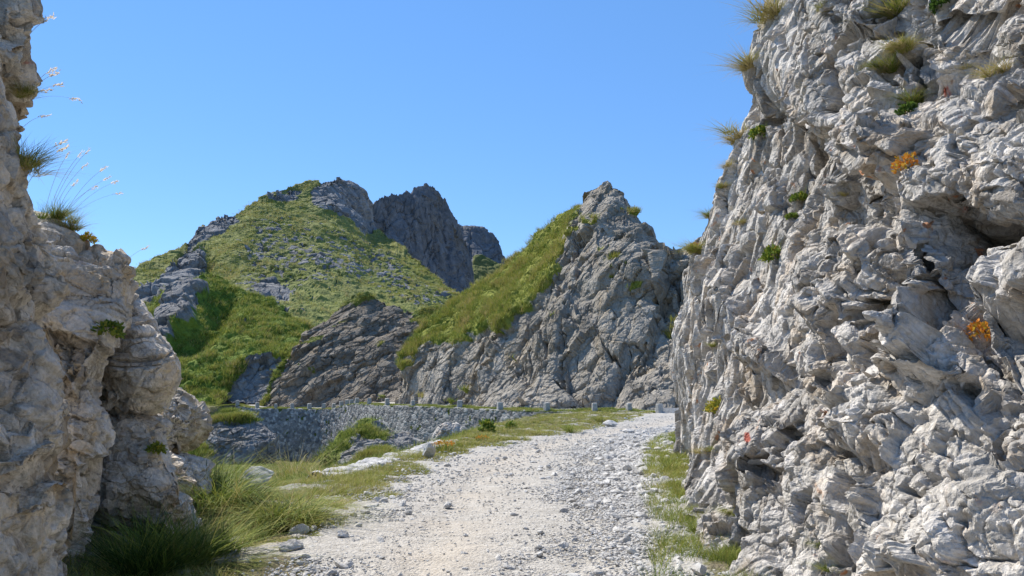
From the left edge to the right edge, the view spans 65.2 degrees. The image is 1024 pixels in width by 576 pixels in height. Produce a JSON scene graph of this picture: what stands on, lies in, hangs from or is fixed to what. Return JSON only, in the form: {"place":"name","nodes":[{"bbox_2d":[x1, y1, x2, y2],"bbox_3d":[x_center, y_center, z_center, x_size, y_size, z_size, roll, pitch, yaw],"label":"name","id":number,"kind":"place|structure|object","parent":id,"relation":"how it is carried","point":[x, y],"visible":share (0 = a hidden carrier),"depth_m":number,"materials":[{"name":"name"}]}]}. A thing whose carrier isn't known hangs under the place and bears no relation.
{"place":"outdoors","nodes":[
{"label":"outdoors","id":0,"kind":"place"},
{"bbox_2d":[0,0,73,575],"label":"cliff","id":1,"kind":"structure","parent":0,"point":[36,498],"depth_m":5.45,"materials":[{"name":"stone"}]},
{"bbox_2d":[5,80,47,102],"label":"grass tuft","id":2,"kind":"object","parent":1,"relation":"on","point":[24,93],"visible":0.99,"depth_m":5.85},
{"bbox_2d":[25,12,55,40],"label":"seed stalk","id":3,"kind":"object","parent":1,"relation":"on","point":[48,17],"visible":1,"depth_m":5.73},
{"bbox_2d":[28,139,67,172],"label":"seed stalk","id":4,"kind":"object","parent":1,"relation":"on","point":[61,142],"visible":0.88,"depth_m":5.64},
{"bbox_2d":[10,130,86,183],"bbox_3d":[-3.363,-0.976,5.659,0.906,0.316,1.066,0,-7,0],"label":"grass tuft","id":5,"kind":"object","parent":1,"relation":"on","point":[26,159],"visible":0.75,"depth_m":5.59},
{"bbox_2d":[30,144,68,179],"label":"seed stalk","id":6,"kind":"object","parent":1,"relation":"on","point":[61,150],"visible":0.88,"depth_m":5.67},
{"bbox_2d":[149,274,310,404],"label":"hill","id":7,"kind":"structure","parent":0,"point":[181,297],"depth_m":143.28,"materials":[{"name":"plant"}]},
{"bbox_2d":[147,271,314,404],"bbox_3d":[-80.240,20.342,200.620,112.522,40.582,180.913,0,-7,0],"label":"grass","id":8,"kind":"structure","parent":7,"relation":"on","point":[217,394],"depth_m":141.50,"materials":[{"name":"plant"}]},
{"bbox_2d":[133,177,460,326],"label":"mountain","id":9,"kind":"structure","parent":0,"point":[343,201],"depth_m":342.89,"materials":[{"name":"plant"}]},
{"bbox_2d":[263,291,439,407],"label":"hill","id":10,"kind":"structure","parent":0,"point":[343,360],"depth_m":119.76,"materials":[{"name":"stone"}]},
{"bbox_2d":[258,292,440,405],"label":"grass","id":11,"kind":"structure","parent":10,"relation":"on","point":[263,401],"depth_m":127.60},
{"bbox_2d":[18,0,763,267],"label":"sky","id":12,"kind":"structure","parent":0,"point":[513,111],"materials":[{"name":"blue"}]},
{"bbox_2d":[63,400,730,575],"bbox_3d":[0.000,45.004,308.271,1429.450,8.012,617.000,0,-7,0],"label":"ground","id":13,"kind":"structure","parent":0,"point":[477,553],"depth_m":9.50,"materials":[{"name":"gravel"}]},
{"bbox_2d":[34,211,138,558],"bbox_3d":[-4.799,0.982,8.580,1.441,3.760,3.605,5,-9,-36],"label":"rock buttress","id":14,"kind":"object","parent":13,"relation":"on","point":[102,285],"visible":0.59,"depth_m":7.63,"materials":[{"name":"stone"}]},
{"bbox_2d":[34,198,97,220],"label":"grass tuft","id":15,"kind":"object","parent":14,"relation":"on","point":[54,213],"visible":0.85,"depth_m":8.58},
{"bbox_2d":[44,204,100,231],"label":"grass tuft","id":16,"kind":"object","parent":14,"relation":"on","point":[72,224],"visible":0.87,"depth_m":8.55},
{"bbox_2d":[80,231,98,243],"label":"cushion plant","id":17,"kind":"object","parent":14,"relation":"on","point":[89,237],"visible":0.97,"depth_m":8.51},
{"bbox_2d":[90,319,125,338],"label":"fern","id":18,"kind":"object","parent":14,"relation":"on","point":[117,331],"visible":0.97,"depth_m":7.64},
{"bbox_2d":[93,410,202,532],"bbox_3d":[-4.142,2.040,8.977,1.264,1.491,2.458,4,-8,-29],"label":"rock ledge","id":19,"kind":"object","parent":13,"relation":"on","point":[134,471],"visible":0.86,"depth_m":8.11,"materials":[{"name":"stone"}]},
{"bbox_2d":[99,293,182,415],"bbox_3d":[-4.541,0.805,9.551,1.006,1.560,2.492,4,-9,-30],"label":"rock buttress","id":20,"kind":"object","parent":19,"relation":"on","point":[142,372],"visible":0.8,"depth_m":8.69,"materials":[{"name":"stone"}]},
{"bbox_2d":[142,440,167,454],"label":"cushion plant","id":21,"kind":"object","parent":19,"relation":"on","point":[157,447],"visible":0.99,"depth_m":8.23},
{"bbox_2d":[65,498,290,575],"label":"grass tussock","id":22,"kind":"object","parent":13,"relation":"on","point":[139,571],"depth_m":6.92,"materials":[{"name":"plant"}]},
{"bbox_2d":[107,484,252,543],"bbox_3d":[-3.716,2.372,8.495,2.215,0.635,2.129,0,-7,0],"label":"grass tussock","id":23,"kind":"object","parent":13,"relation":"on","point":[163,522],"depth_m":8.07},
{"bbox_2d":[170,451,215,499],"bbox_3d":[-4.544,2.623,10.881,0.959,0.862,1.969,3,-8,-22],"label":"rock ledge","id":24,"kind":"object","parent":13,"relation":"on","point":[190,463],"visible":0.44,"depth_m":10.37,"materials":[{"name":"stone"}]},
{"bbox_2d":[157,387,213,453],"bbox_3d":[-4.959,2.063,11.900,1.188,1.264,2.501,5,-9,-35],"label":"rock buttress","id":25,"kind":"object","parent":24,"relation":"on","point":[187,415],"visible":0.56,"depth_m":11.19,"materials":[{"name":"stone"}]},
{"bbox_2d":[66,467,335,575],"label":"grass tussock","id":26,"kind":"object","parent":13,"relation":"on","point":[207,554],"depth_m":7.37,"materials":[{"name":"plant"}]},
{"bbox_2d":[122,489,310,569],"bbox_3d":[-2.982,2.346,7.919,2.350,0.722,2.235,0,-7,0],"label":"grass tussock","id":27,"kind":"object","parent":13,"relation":"on","point":[239,548],"depth_m":7.92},
{"bbox_2d":[195,444,261,477],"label":"grass tussock","id":28,"kind":"object","parent":13,"relation":"on","point":[218,461],"depth_m":33.52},
{"bbox_2d":[199,410,277,464],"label":"rock outcrop","id":29,"kind":"object","parent":13,"relation":"on","point":[245,440],"visible":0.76,"depth_m":83.32,"materials":[{"name":"stone"}]},
{"bbox_2d":[187,407,264,456],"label":"grass","id":30,"kind":"structure","parent":29,"relation":"on","point":[229,414],"depth_m":86.12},
{"bbox_2d":[217,511,291,541],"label":"grass tuft","id":31,"kind":"object","parent":13,"relation":"on","point":[262,534],"visible":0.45,"depth_m":8.81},
{"bbox_2d":[239,466,273,491],"bbox_3d":[-4.114,3.058,12.781,0.469,0.398,0.615,-2,-8,16],"label":"boulder","id":32,"kind":"object","parent":13,"relation":"on","point":[263,473],"visible":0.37,"depth_m":12.72,"materials":[{"name":"stone"}]},
{"bbox_2d":[176,447,350,525],"bbox_3d":[-3.481,2.495,10.336,3.869,1.086,4.127,0,-7,0],"label":"grass tussock","id":33,"kind":"object","parent":13,"relation":"on","point":[223,499],"depth_m":10.08,"materials":[{"name":"plant"}]},
{"bbox_2d":[181,436,350,497],"bbox_3d":[-4.339,2.525,11.348,4.200,1.063,3.845,0,-7,0],"label":"grass tussock","id":34,"kind":"object","parent":13,"relation":"on","point":[225,478],"depth_m":11.48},
{"bbox_2d":[278,539,303,551],"bbox_3d":[-2.237,2.614,8.095,0.259,0.135,0.169,5,-9,-33],"label":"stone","id":35,"kind":"object","parent":13,"relation":"on","point":[291,544],"visible":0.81,"depth_m":8.05,"materials":[{"name":"stone"}]},
{"bbox_2d":[201,471,381,528],"bbox_3d":[-2.623,2.666,10.254,2.786,0.669,2.636,3,-8,-25],"label":"grass tussock","id":36,"kind":"object","parent":13,"relation":"on","point":[318,498],"depth_m":10.28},
{"bbox_2d":[235,433,354,479],"bbox_3d":[-9.375,7.137,33.448,6.253,2.505,7.678,2,-8,-14],"label":"grass tussock","id":37,"kind":"object","parent":13,"relation":"on","point":[287,467],"depth_m":33.11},
{"bbox_2d":[192,472,405,541],"bbox_3d":[-2.792,2.565,9.701,3.740,0.857,3.844,5,-9,-33],"label":"grass tussock","id":38,"kind":"object","parent":13,"relation":"on","point":[307,515],"depth_m":9.60,"materials":[{"name":"plant"}]},
{"bbox_2d":[289,524,309,534],"bbox_3d":[-2.420,2.757,9.146,0.159,0.121,0.259,-3,-8,24],"label":"boulder","id":39,"kind":"object","parent":13,"relation":"on","point":[302,528],"visible":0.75,"depth_m":9.10,"materials":[{"name":"stone"}]},
{"bbox_2d":[288,463,354,481],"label":"grass tuft","id":40,"kind":"object","parent":13,"relation":"on","point":[316,474],"visible":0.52,"depth_m":14.28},
{"bbox_2d":[324,570,336,575],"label":"loose stone","id":41,"kind":"object","parent":13,"relation":"on","point":[331,572],"visible":0.98,"depth_m":7.04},
{"bbox_2d":[334,560,348,568],"bbox_3d":[-1.570,2.556,7.357,0.187,0.064,0.097,17,-19,28],"label":"loose stone","id":42,"kind":"object","parent":13,"relation":"on","point":[338,564],"visible":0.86,"depth_m":7.33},
{"bbox_2d":[337,530,348,536],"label":"boulder","id":43,"kind":"object","parent":13,"relation":"on","point":[342,533],"visible":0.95,"depth_m":8.80,"materials":[{"name":"stone"}]},
{"bbox_2d":[319,484,389,507],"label":"grass tuft","id":44,"kind":"object","parent":13,"relation":"on","point":[335,504],"visible":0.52,"depth_m":11.26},
{"bbox_2d":[358,509,369,513],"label":"loose stone","id":45,"kind":"object","parent":13,"relation":"on","point":[364,510],"visible":0.73,"depth_m":10.55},
{"bbox_2d":[318,418,424,468],"bbox_3d":[-7.207,8.547,40.961,5.776,3.658,9.643,0,-7,0],"label":"grassy mound","id":46,"kind":"object","parent":13,"relation":"on","point":[400,439],"visible":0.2,"depth_m":39.68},
{"bbox_2d":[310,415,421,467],"bbox_3d":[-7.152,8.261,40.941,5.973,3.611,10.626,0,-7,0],"label":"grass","id":47,"kind":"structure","parent":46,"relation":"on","point":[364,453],"depth_m":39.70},
{"bbox_2d":[375,536,384,541],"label":"loose stone","id":48,"kind":"object","parent":13,"relation":"on","point":[379,539],"visible":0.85,"depth_m":8.60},
{"bbox_2d":[307,440,458,477],"bbox_3d":[-2.807,4.865,20.592,1.031,1.366,11.060,-1,-7,8],"label":"stone edging","id":49,"kind":"object","parent":13,"relation":"on","point":[371,460],"visible":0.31,"depth_m":17.91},
{"bbox_2d":[373,485,403,497],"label":"grass tuft","id":50,"kind":"object","parent":13,"relation":"on","point":[392,492],"visible":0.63,"depth_m":12.45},
{"bbox_2d":[62,401,769,575],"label":"grass","id":51,"kind":"structure","parent":13,"relation":"on","point":[355,482],"depth_m":14.83,"materials":[{"name":"plant"}]},
{"bbox_2d":[422,442,435,457],"bbox_3d":[-2.051,3.994,19.729,0.302,0.414,0.286,-5,-9,35],"label":"boulder","id":52,"kind":"object","parent":13,"relation":"on","point":[429,450],"visible":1,"depth_m":19.66,"materials":[{"name":"stone"}]},
{"bbox_2d":[236,403,654,462],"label":"retaining wall","id":53,"kind":"structure","parent":13,"relation":"on","point":[315,428],"depth_m":92.39,"materials":[{"name":"stone"}]},
{"bbox_2d":[497,402,502,409],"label":"stone post","id":54,"kind":"object","parent":53,"relation":"on","point":[499,405],"visible":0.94,"depth_m":62.24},
{"bbox_2d":[543,402,550,410],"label":"stone post","id":55,"kind":"object","parent":53,"relation":"on","point":[546,406],"visible":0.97,"depth_m":57.28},
{"bbox_2d":[592,403,597,411],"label":"stone post","id":56,"kind":"object","parent":53,"relation":"on","point":[594,407],"visible":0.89,"depth_m":53.31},
{"bbox_2d":[626,403,631,410],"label":"stone post","id":57,"kind":"object","parent":53,"relation":"on","point":[628,406],"visible":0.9,"depth_m":51.36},
{"bbox_2d":[655,404,662,412],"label":"stone post","id":58,"kind":"object","parent":53,"relation":"on","point":[659,408],"visible":0.94,"depth_m":49.38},
{"bbox_2d":[431,439,459,451],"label":"wildflowers","id":59,"kind":"object","parent":13,"relation":"on","point":[443,444],"visible":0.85,"depth_m":21.77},
{"bbox_2d":[444,502,451,507],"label":"loose stone","id":60,"kind":"object","parent":13,"relation":"on","point":[447,504],"visible":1,"depth_m":11.25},
{"bbox_2d":[431,422,466,440],"bbox_3d":[-3.070,7.453,39.641,2.003,1.688,2.414,0,-7,0],"label":"rock outcrop","id":61,"kind":"object","parent":13,"relation":"on","point":[443,428],"visible":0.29,"depth_m":39.00,"materials":[{"name":"grey stone"}]},
{"bbox_2d":[478,418,495,433],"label":"leafy weed","id":62,"kind":"object","parent":13,"relation":"on","point":[484,424],"visible":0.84,"depth_m":31.39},
{"bbox_2d":[503,564,514,569],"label":"loose stone","id":63,"kind":"object","parent":13,"relation":"on","point":[506,566],"visible":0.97,"depth_m":7.29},
{"bbox_2d":[505,420,517,428],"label":"leafy weed","id":64,"kind":"object","parent":13,"relation":"on","point":[510,423],"visible":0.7,"depth_m":34.09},
{"bbox_2d":[518,425,544,435],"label":"grass tuft","id":65,"kind":"object","parent":13,"relation":"on","point":[531,432],"visible":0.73,"depth_m":30.21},
{"bbox_2d":[558,542,568,548],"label":"loose stone","id":66,"kind":"object","parent":13,"relation":"on","point":[563,545],"visible":0.99,"depth_m":8.30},
{"bbox_2d":[561,573,580,575],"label":"loose stone","id":67,"kind":"object","parent":13,"relation":"on","point":[572,574],"visible":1,"depth_m":6.92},
{"bbox_2d":[557,420,585,433],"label":"grass tuft","id":68,"kind":"object","parent":13,"relation":"on","point":[568,429],"visible":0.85,"depth_m":31.55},
{"bbox_2d":[588,528,597,533],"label":"loose stone","id":69,"kind":"object","parent":13,"relation":"on","point":[591,530],"visible":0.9,"depth_m":9.18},
{"bbox_2d":[593,569,605,575],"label":"loose stone","id":70,"kind":"object","parent":13,"relation":"on","point":[598,572],"visible":0.97,"depth_m":7.05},
{"bbox_2d":[591,410,619,421],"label":"grass tuft","id":71,"kind":"object","parent":13,"relation":"on","point":[596,419],"visible":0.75,"depth_m":40.92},
{"bbox_2d":[604,453,612,460],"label":"loose stone","id":72,"kind":"object","parent":13,"relation":"on","point":[607,456],"visible":0.71,"depth_m":19.08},
{"bbox_2d":[602,420,617,426],"bbox_3d":[4.598,6.290,37.052,0.545,0.360,0.707,-7,-10,41],"label":"boulder","id":73,"kind":"object","parent":13,"relation":"on","point":[609,423],"visible":0.88,"depth_m":36.91,"materials":[{"name":"stone"}]},
{"bbox_2d":[610,489,620,493],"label":"loose stone","id":74,"kind":"object","parent":13,"relation":"on","point":[617,491],"visible":0.8,"depth_m":12.61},
{"bbox_2d":[611,513,622,519],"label":"loose stone","id":75,"kind":"object","parent":13,"relation":"on","point":[616,515],"visible":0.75,"depth_m":10.17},
{"bbox_2d":[613,526,627,532],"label":"loose stone","id":76,"kind":"object","parent":13,"relation":"on","point":[618,529],"visible":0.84,"depth_m":9.20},
{"bbox_2d":[619,536,630,544],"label":"loose stone","id":77,"kind":"object","parent":13,"relation":"on","point":[625,539],"visible":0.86,"depth_m":8.56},
{"bbox_2d":[620,457,631,461],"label":"loose stone","id":78,"kind":"object","parent":13,"relation":"on","point":[624,459],"visible":0.68,"depth_m":18.38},
{"bbox_2d":[622,465,631,470],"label":"loose stone","id":79,"kind":"object","parent":13,"relation":"on","point":[627,467],"visible":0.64,"depth_m":16.16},
{"bbox_2d":[622,428,633,432],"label":"boulder","id":80,"kind":"object","parent":13,"relation":"on","point":[628,430],"visible":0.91,"depth_m":31.40,"materials":[{"name":"stone"}]},
{"bbox_2d":[626,547,637,554],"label":"loose stone","id":81,"kind":"object","parent":13,"relation":"on","point":[630,550],"visible":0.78,"depth_m":7.92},
{"bbox_2d":[634,512,647,518],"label":"loose stone","id":82,"kind":"object","parent":13,"relation":"on","point":[639,514],"visible":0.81,"depth_m":10.20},
{"bbox_2d":[636,490,650,494],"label":"loose stone","id":83,"kind":"object","parent":13,"relation":"on","point":[642,491],"visible":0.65,"depth_m":12.44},
{"bbox_2d":[656,456,687,469],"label":"grass tuft","id":84,"kind":"object","parent":13,"relation":"on","point":[666,466],"visible":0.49,"depth_m":16.09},
{"bbox_2d":[674,564,682,570],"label":"loose stone","id":85,"kind":"object","parent":13,"relation":"on","point":[677,566],"visible":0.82,"depth_m":7.23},
{"bbox_2d":[669,516,697,532],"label":"grass tuft","id":86,"kind":"object","parent":13,"relation":"on","point":[692,529],"visible":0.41,"depth_m":9.16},
{"bbox_2d":[687,441,709,453],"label":"grass tuft","id":87,"kind":"object","parent":13,"relation":"on","point":[697,452],"visible":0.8,"depth_m":11.76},
{"bbox_2d":[691,562,706,575],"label":"boulder","id":88,"kind":"object","parent":13,"relation":"on","point":[700,566],"visible":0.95,"depth_m":7.04,"materials":[{"name":"stone"}]},
{"bbox_2d":[372,183,474,292],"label":"mountain","id":89,"kind":"structure","parent":0,"point":[421,224],"depth_m":640.70,"materials":[{"name":"stone"}]},
{"bbox_2d":[460,225,505,282],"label":"mountain","id":90,"kind":"structure","parent":0,"point":[484,248],"depth_m":890.36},
{"bbox_2d":[394,181,701,409],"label":"rock pinnacle","id":91,"kind":"object","parent":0,"point":[599,338],"visible":0.58,"depth_m":73.58,"materials":[{"name":"stone"}]},
{"bbox_2d":[394,204,681,407],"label":"grass","id":92,"kind":"structure","parent":91,"relation":"on","point":[414,342],"depth_m":92.69,"materials":[{"name":"plant"}]},
{"bbox_2d":[809,0,827,13],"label":"grass tuft","id":93,"kind":"object","parent":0,"point":[819,6],"visible":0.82,"depth_m":9.32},
{"bbox_2d":[670,0,1023,575],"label":"cliff","id":94,"kind":"structure","parent":0,"point":[861,384],"depth_m":6.75,"materials":[{"name":"grey stone"}]},
{"bbox_2d":[661,237,705,254],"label":"grass tuft","id":95,"kind":"object","parent":94,"relation":"on","point":[694,248],"visible":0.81,"depth_m":18.95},
{"bbox_2d":[686,207,711,218],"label":"grass tuft","id":96,"kind":"object","parent":94,"relation":"on","point":[706,215],"visible":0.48,"depth_m":20.39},
{"bbox_2d":[702,396,720,413],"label":"cushion plant","id":97,"kind":"object","parent":94,"relation":"on","point":[713,405],"visible":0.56,"depth_m":12.17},
{"bbox_2d":[696,502,734,515],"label":"grass tuft","id":98,"kind":"object","parent":94,"relation":"on","point":[726,511],"visible":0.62,"depth_m":8.39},
{"bbox_2d":[688,114,747,146],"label":"grass tuft","id":99,"kind":"object","parent":94,"relation":"on","point":[734,136],"visible":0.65,"depth_m":16.37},
{"bbox_2d":[707,177,732,188],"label":"grass tuft","id":100,"kind":"object","parent":94,"relation":"on","point":[720,185],"visible":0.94,"depth_m":15.78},
{"bbox_2d":[713,155,737,170],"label":"grass tuft","id":101,"kind":"object","parent":94,"relation":"on","point":[726,165],"visible":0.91,"depth_m":15.82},
{"bbox_2d":[722,214,746,225],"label":"grass tuft","id":102,"kind":"object","parent":94,"relation":"on","point":[743,220],"visible":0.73,"depth_m":13.02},
{"bbox_2d":[711,36,766,82],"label":"grass tuft","id":103,"kind":"object","parent":94,"relation":"on","point":[745,64],"visible":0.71,"depth_m":13.74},
{"bbox_2d":[714,0,793,30],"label":"grass tuft","id":104,"kind":"object","parent":94,"relation":"on","point":[771,12],"visible":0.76,"depth_m":14.09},
{"bbox_2d":[747,458,762,464],"bbox_3d":[2.496,1.762,8.163,0.196,0.081,0.141,0,-7,0],"label":"boulder","id":105,"kind":"object","parent":94,"relation":"on","point":[755,461],"visible":0.69,"depth_m":8.13,"materials":[{"name":"stone"}]},
{"bbox_2d":[747,121,768,139],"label":"cushion plant","id":106,"kind":"object","parent":94,"relation":"on","point":[754,132],"visible":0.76,"depth_m":13.61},
{"bbox_2d":[758,236,782,262],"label":"cushion plant","id":107,"kind":"object","parent":94,"relation":"on","point":[769,251],"visible":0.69,"depth_m":10.83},
{"bbox_2d":[784,210,798,219],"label":"cushion plant","id":108,"kind":"object","parent":94,"relation":"on","point":[791,215],"visible":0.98,"depth_m":10.77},
{"bbox_2d":[788,183,809,201],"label":"cushion plant","id":109,"kind":"object","parent":94,"relation":"on","point":[802,195],"visible":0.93,"depth_m":11.18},
{"bbox_2d":[801,558,844,574],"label":"grass tuft","id":110,"kind":"object","parent":94,"relation":"on","point":[823,568],"visible":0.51,"depth_m":6.06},
{"bbox_2d":[838,0,910,25],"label":"grass tuft","id":111,"kind":"object","parent":94,"relation":"on","point":[898,8],"visible":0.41,"depth_m":8.18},
{"bbox_2d":[851,44,915,73],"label":"grass tuft","id":112,"kind":"object","parent":94,"relation":"on","point":[892,68],"visible":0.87,"depth_m":7.71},
{"bbox_2d":[864,28,932,56],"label":"grass tuft","id":113,"kind":"object","parent":94,"relation":"on","point":[903,45],"visible":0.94,"depth_m":7.53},
{"bbox_2d":[890,152,920,173],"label":"dried plant","id":114,"kind":"object","parent":94,"relation":"on","point":[907,156],"visible":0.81,"depth_m":6.19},
{"bbox_2d":[881,84,937,104],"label":"grass tuft","id":115,"kind":"object","parent":94,"relation":"on","point":[915,99],"visible":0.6,"depth_m":7.28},
{"bbox_2d":[893,98,926,115],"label":"cushion plant","id":116,"kind":"object","parent":94,"relation":"on","point":[907,107],"visible":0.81,"depth_m":7.06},
{"bbox_2d":[926,0,949,14],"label":"cushion plant","id":117,"kind":"object","parent":94,"relation":"on","point":[933,4],"visible":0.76,"depth_m":7.31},
{"bbox_2d":[959,318,990,341],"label":"dried plant","id":118,"kind":"object","parent":94,"relation":"on","point":[978,324],"visible":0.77,"depth_m":5.38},
{"bbox_2d":[958,51,1017,79],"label":"grass tuft","id":119,"kind":"object","parent":94,"relation":"on","point":[998,69],"visible":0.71,"depth_m":6.13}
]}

